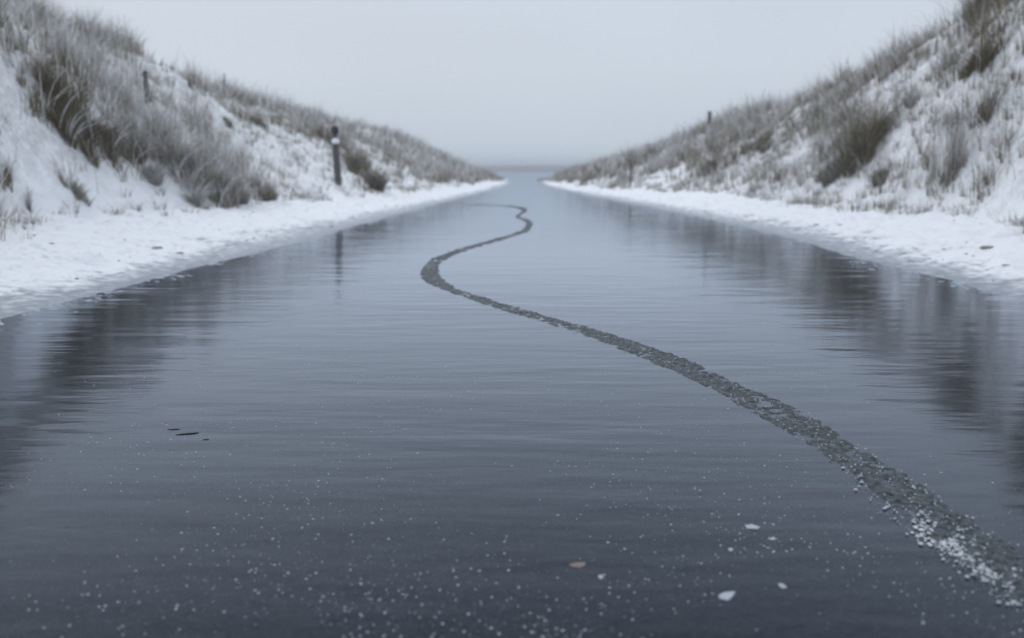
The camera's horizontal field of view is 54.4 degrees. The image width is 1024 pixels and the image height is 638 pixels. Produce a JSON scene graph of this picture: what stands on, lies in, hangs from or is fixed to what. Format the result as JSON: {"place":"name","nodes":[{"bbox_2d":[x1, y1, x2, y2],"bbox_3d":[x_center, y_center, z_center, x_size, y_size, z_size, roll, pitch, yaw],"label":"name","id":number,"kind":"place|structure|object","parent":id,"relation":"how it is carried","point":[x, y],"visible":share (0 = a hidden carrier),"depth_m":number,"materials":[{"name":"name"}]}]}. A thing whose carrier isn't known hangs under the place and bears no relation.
{"place":"outdoors","nodes":[
{"label":"outdoors","id":0,"kind":"place"},
{"bbox_2d":[0,7,510,318],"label":"snowy dune","id":1,"kind":"structure","parent":0,"point":[86,239],"depth_m":9.88,"materials":[{"name":"white snow"}]},
{"bbox_2d":[0,153,15,192],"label":"grass tuft","id":2,"kind":"object","parent":1,"relation":"on","point":[5,172],"visible":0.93,"depth_m":8.98,"materials":[{"name":"grey plant"}]},
{"bbox_2d":[14,64,27,88],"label":"grass tuft","id":3,"kind":"object","parent":1,"relation":"on","point":[18,77],"visible":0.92,"depth_m":10.13,"materials":[{"name":"grey plant"}]},
{"bbox_2d":[22,178,34,211],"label":"grass tuft","id":4,"kind":"object","parent":1,"relation":"on","point":[29,199],"visible":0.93,"depth_m":9.10,"materials":[{"name":"plant"}]},
{"bbox_2d":[5,0,57,16],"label":"grass tuft","id":5,"kind":"object","parent":1,"relation":"on","point":[40,6],"visible":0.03,"depth_m":13.61,"materials":[{"name":"grey plant"}]},
{"bbox_2d":[13,48,90,119],"bbox_3d":[-4.904,-2.508,10.679,1.356,0.903,1.208,0,9,0],"label":"grass tuft","id":6,"kind":"object","parent":1,"relation":"on","point":[57,86],"visible":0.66,"depth_m":10.59,"materials":[{"name":"grey plant"}]},
{"bbox_2d":[54,169,99,206],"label":"grass tuft","id":7,"kind":"object","parent":1,"relation":"on","point":[75,190],"visible":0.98,"depth_m":9.88,"materials":[{"name":"grey plant"}]},
{"bbox_2d":[38,79,122,167],"bbox_3d":[-4.655,-2.138,10.711,1.476,1.082,1.547,0,9,0],"label":"grass tuft","id":8,"kind":"object","parent":1,"relation":"on","point":[83,131],"visible":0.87,"depth_m":10.60,"materials":[{"name":"grey plant"}]},
{"bbox_2d":[80,113,143,163],"bbox_3d":[-4.597,-2.034,11.113,1.421,0.659,1.312,0,9,0],"label":"grass tuft","id":9,"kind":"object","parent":1,"relation":"on","point":[110,143],"visible":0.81,"depth_m":11.09,"materials":[{"name":"grey plant"}]},
{"bbox_2d":[113,118,168,166],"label":"grass tuft","id":10,"kind":"object","parent":1,"relation":"on","point":[136,149],"visible":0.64,"depth_m":11.53,"materials":[{"name":"grey plant"}]},
{"bbox_2d":[143,71,148,104],"bbox_3d":[-4.873,-2.969,13.281,0.059,0.668,0.058,5,10,29],"label":"wooden post","id":11,"kind":"object","parent":1,"relation":"on","point":[145,74],"visible":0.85,"depth_m":13.24,"materials":[{"name":"grey wood"}]},
{"bbox_2d":[135,157,176,185],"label":"grass tuft","id":12,"kind":"object","parent":1,"relation":"on","point":[156,179],"visible":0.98,"depth_m":11.49,"materials":[{"name":"grey plant"}]},
{"bbox_2d":[185,74,194,88],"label":"grass tuft","id":13,"kind":"object","parent":1,"relation":"on","point":[189,82],"visible":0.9,"depth_m":16.01,"materials":[{"name":"grey plant"}]},
{"bbox_2d":[142,123,239,188],"bbox_3d":[-4.158,-1.999,12.208,2.066,0.950,1.750,-5,10,-28],"label":"grass tuft","id":14,"kind":"object","parent":1,"relation":"on","point":[177,153],"visible":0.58,"depth_m":12.11,"materials":[{"name":"plant"}]},
{"bbox_2d":[162,157,263,206],"bbox_3d":[-3.680,-1.668,12.058,1.596,0.659,1.850,6,11,34],"label":"grass tuft","id":15,"kind":"object","parent":1,"relation":"on","point":[208,189],"visible":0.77,"depth_m":12.12,"materials":[{"name":"grey plant"}]},
{"bbox_2d":[221,114,238,128],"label":"grass tuft","id":16,"kind":"object","parent":1,"relation":"on","point":[228,122],"visible":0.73,"depth_m":16.13,"materials":[{"name":"grey plant"}]},
{"bbox_2d":[0,0,504,240],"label":"dune grass","id":17,"kind":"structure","parent":1,"relation":"on","point":[446,170],"depth_m":13.68,"materials":[{"name":"plant"}]},
{"bbox_2d":[250,114,270,128],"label":"grass tuft","id":18,"kind":"object","parent":1,"relation":"on","point":[260,121],"visible":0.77,"depth_m":18.73,"materials":[{"name":"grey plant"}]},
{"bbox_2d":[236,170,289,200],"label":"grass tuft","id":19,"kind":"object","parent":1,"relation":"on","point":[271,195],"visible":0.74,"depth_m":13.21,"materials":[{"name":"grey plant"}]},
{"bbox_2d":[331,126,340,185],"bbox_3d":[-3.019,-2.667,17.175,0.147,1.308,0.152,-2,9,0],"label":"marker post","id":20,"kind":"object","parent":1,"relation":"on","point":[335,141],"visible":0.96,"depth_m":17.11,"materials":[{"name":"grey wood"}]},
{"bbox_2d":[329,144,378,172],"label":"grass tuft","id":21,"kind":"object","parent":1,"relation":"on","point":[350,160],"visible":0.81,"depth_m":19.86,"materials":[{"name":"grey plant"}]},
{"bbox_2d":[349,166,396,191],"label":"grass tuft","id":22,"kind":"object","parent":1,"relation":"on","point":[378,179],"visible":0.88,"depth_m":17.96,"materials":[{"name":"grey plant"}]},
{"bbox_2d":[8,189,993,290],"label":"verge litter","id":23,"kind":"object","parent":1,"relation":"on","point":[441,198],"visible":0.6,"depth_m":9.17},
{"bbox_2d":[32,0,973,163],"label":"sky","id":24,"kind":"structure","parent":0,"point":[487,81],"materials":[{"name":"grey"}]},
{"bbox_2d":[0,172,1023,637],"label":"canal water","id":25,"kind":"structure","parent":0,"point":[502,444],"depth_m":2.56,"materials":[{"name":"grey liquid"}]},
{"bbox_2d":[0,203,1023,324],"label":"ice crust","id":26,"kind":"object","parent":25,"relation":"on","point":[957,283],"visible":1,"depth_m":6.48},
{"bbox_2d":[3,232,1023,637],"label":"frost flecks","id":27,"kind":"object","parent":25,"relation":"on","point":[493,532],"visible":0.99,"depth_m":1.78,"materials":[{"name":"white ice"}]},
{"bbox_2d":[569,562,585,567],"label":"fallen leaf","id":28,"kind":"object","parent":25,"relation":"on","point":[578,564],"visible":1,"depth_m":1.75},
{"bbox_2d":[420,204,1023,612],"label":"track","id":29,"kind":"structure","parent":25,"relation":"on","point":[1001,559],"depth_m":2.42,"materials":[{"name":"grey ice"}]},
{"bbox_2d":[841,466,1021,630],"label":"snow crumbs","id":30,"kind":"object","parent":29,"relation":"on","point":[963,558],"visible":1,"depth_m":1.83,"materials":[{"name":"white snow"}]},
{"bbox_2d":[910,517,1018,584],"bbox_3d":[0.805,0.421,1.826,0.092,0.002,0.325,-1,9,-6],"label":"snow crust","id":31,"kind":"object","parent":29,"relation":"on","point":[950,553],"visible":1,"depth_m":1.83},
{"bbox_2d":[718,591,734,600],"bbox_3d":[0.353,0.452,1.632,0.020,0.003,0.040,7,11,38],"label":"ice flake","id":32,"kind":"object","parent":25,"relation":"on","point":[727,596],"visible":1,"depth_m":1.63,"materials":[{"name":"white ice"}]},
{"bbox_2d":[745,524,759,529],"bbox_3d":[0.467,0.405,1.937,0.024,0.003,0.028,-7,11,-38],"label":"ice flake","id":33,"kind":"object","parent":25,"relation":"on","point":[751,526],"visible":1,"depth_m":1.94,"materials":[{"name":"white ice"}]},
{"bbox_2d":[778,583,786,588],"bbox_3d":[0.452,0.447,1.668,0.010,0.002,0.020,-4,10,-24],"label":"ice flake","id":34,"kind":"object","parent":25,"relation":"on","point":[781,585],"visible":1,"depth_m":1.67,"materials":[{"name":"white ice"}]},
{"bbox_2d":[469,164,588,171],"bbox_3d":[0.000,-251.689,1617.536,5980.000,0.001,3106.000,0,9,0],"label":"sea","id":35,"kind":"structure","parent":0,"point":[523,167],"depth_m":191.67,"materials":[{"name":"grey liquid"}]},
{"bbox_2d":[536,0,1023,298],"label":"snowy dune","id":36,"kind":"structure","parent":0,"point":[870,232],"depth_m":11.26,"materials":[{"name":"white snow"}]},
{"bbox_2d":[630,164,631,186],"bbox_3d":[2.704,-3.152,22.685,0.044,0.744,0.044,-5,10,-28],"label":"wooden post","id":37,"kind":"object","parent":36,"relation":"on","point":[630,174],"visible":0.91,"depth_m":22.65,"materials":[{"name":"grey wood"}]},
{"bbox_2d":[708,111,711,128],"bbox_3d":[4.861,-4.709,24.507,0.093,0.801,0.092,-2,9,-12],"label":"wooden post","id":38,"kind":"object","parent":36,"relation":"on","point":[709,116],"visible":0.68,"depth_m":24.44,"materials":[{"name":"grey wood"}]},
{"bbox_2d":[696,155,727,176],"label":"grass tuft","id":39,"kind":"object","parent":36,"relation":"on","point":[708,163],"visible":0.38,"depth_m":19.62,"materials":[{"name":"grey plant"}]},
{"bbox_2d":[735,132,774,154],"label":"grass tuft","id":40,"kind":"object","parent":36,"relation":"on","point":[760,146],"visible":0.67,"depth_m":18.87,"materials":[{"name":"grey plant"}]},
{"bbox_2d":[537,0,1023,233],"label":"dune grass","id":41,"kind":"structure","parent":36,"relation":"on","point":[885,60],"depth_m":15.54,"materials":[{"name":"grey plant"}]},
{"bbox_2d":[808,150,851,187],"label":"grass tuft","id":42,"kind":"object","parent":36,"relation":"on","point":[825,182],"visible":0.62,"depth_m":13.99,"materials":[{"name":"grey plant"}]},
{"bbox_2d":[804,87,920,178],"bbox_3d":[4.772,-2.554,13.742,2.292,1.280,2.167,6,11,35],"label":"grass tuft","id":43,"kind":"object","parent":36,"relation":"on","point":[874,135],"visible":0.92,"depth_m":13.55,"materials":[{"name":"plant"}]},
{"bbox_2d":[860,157,894,186],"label":"grass tuft","id":44,"kind":"object","parent":36,"relation":"on","point":[879,179],"visible":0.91,"depth_m":12.55,"materials":[{"name":"plant"}]},
{"bbox_2d":[886,90,921,108],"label":"grass tuft","id":45,"kind":"object","parent":36,"relation":"on","point":[905,103],"visible":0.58,"depth_m":13.52,"materials":[{"name":"grey plant"}]},
{"bbox_2d":[925,94,975,187],"bbox_3d":[4.954,-1.999,11.200,0.618,1.120,0.946,0,9,0],"label":"grass tuft","id":46,"kind":"object","parent":36,"relation":"on","point":[953,162],"visible":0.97,"depth_m":11.15,"materials":[{"name":"grey plant"}]},
{"bbox_2d":[928,0,999,25],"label":"grass tuft","id":47,"kind":"object","parent":36,"relation":"on","point":[979,2],"visible":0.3,"depth_m":14.05,"materials":[{"name":"plant"}]},
{"bbox_2d":[940,39,1007,83],"bbox_3d":[5.596,-3.060,11.783,0.875,0.576,1.292,-4,10,-22],"label":"grass tuft","id":48,"kind":"object","parent":36,"relation":"on","point":[968,70],"visible":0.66,"depth_m":11.88,"materials":[{"name":"grey plant"}]},
{"bbox_2d":[972,71,1001,126],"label":"grass tuft","id":49,"kind":"object","parent":36,"relation":"on","point":[990,111],"visible":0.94,"depth_m":11.03,"materials":[{"name":"grey plant"}]}
]}

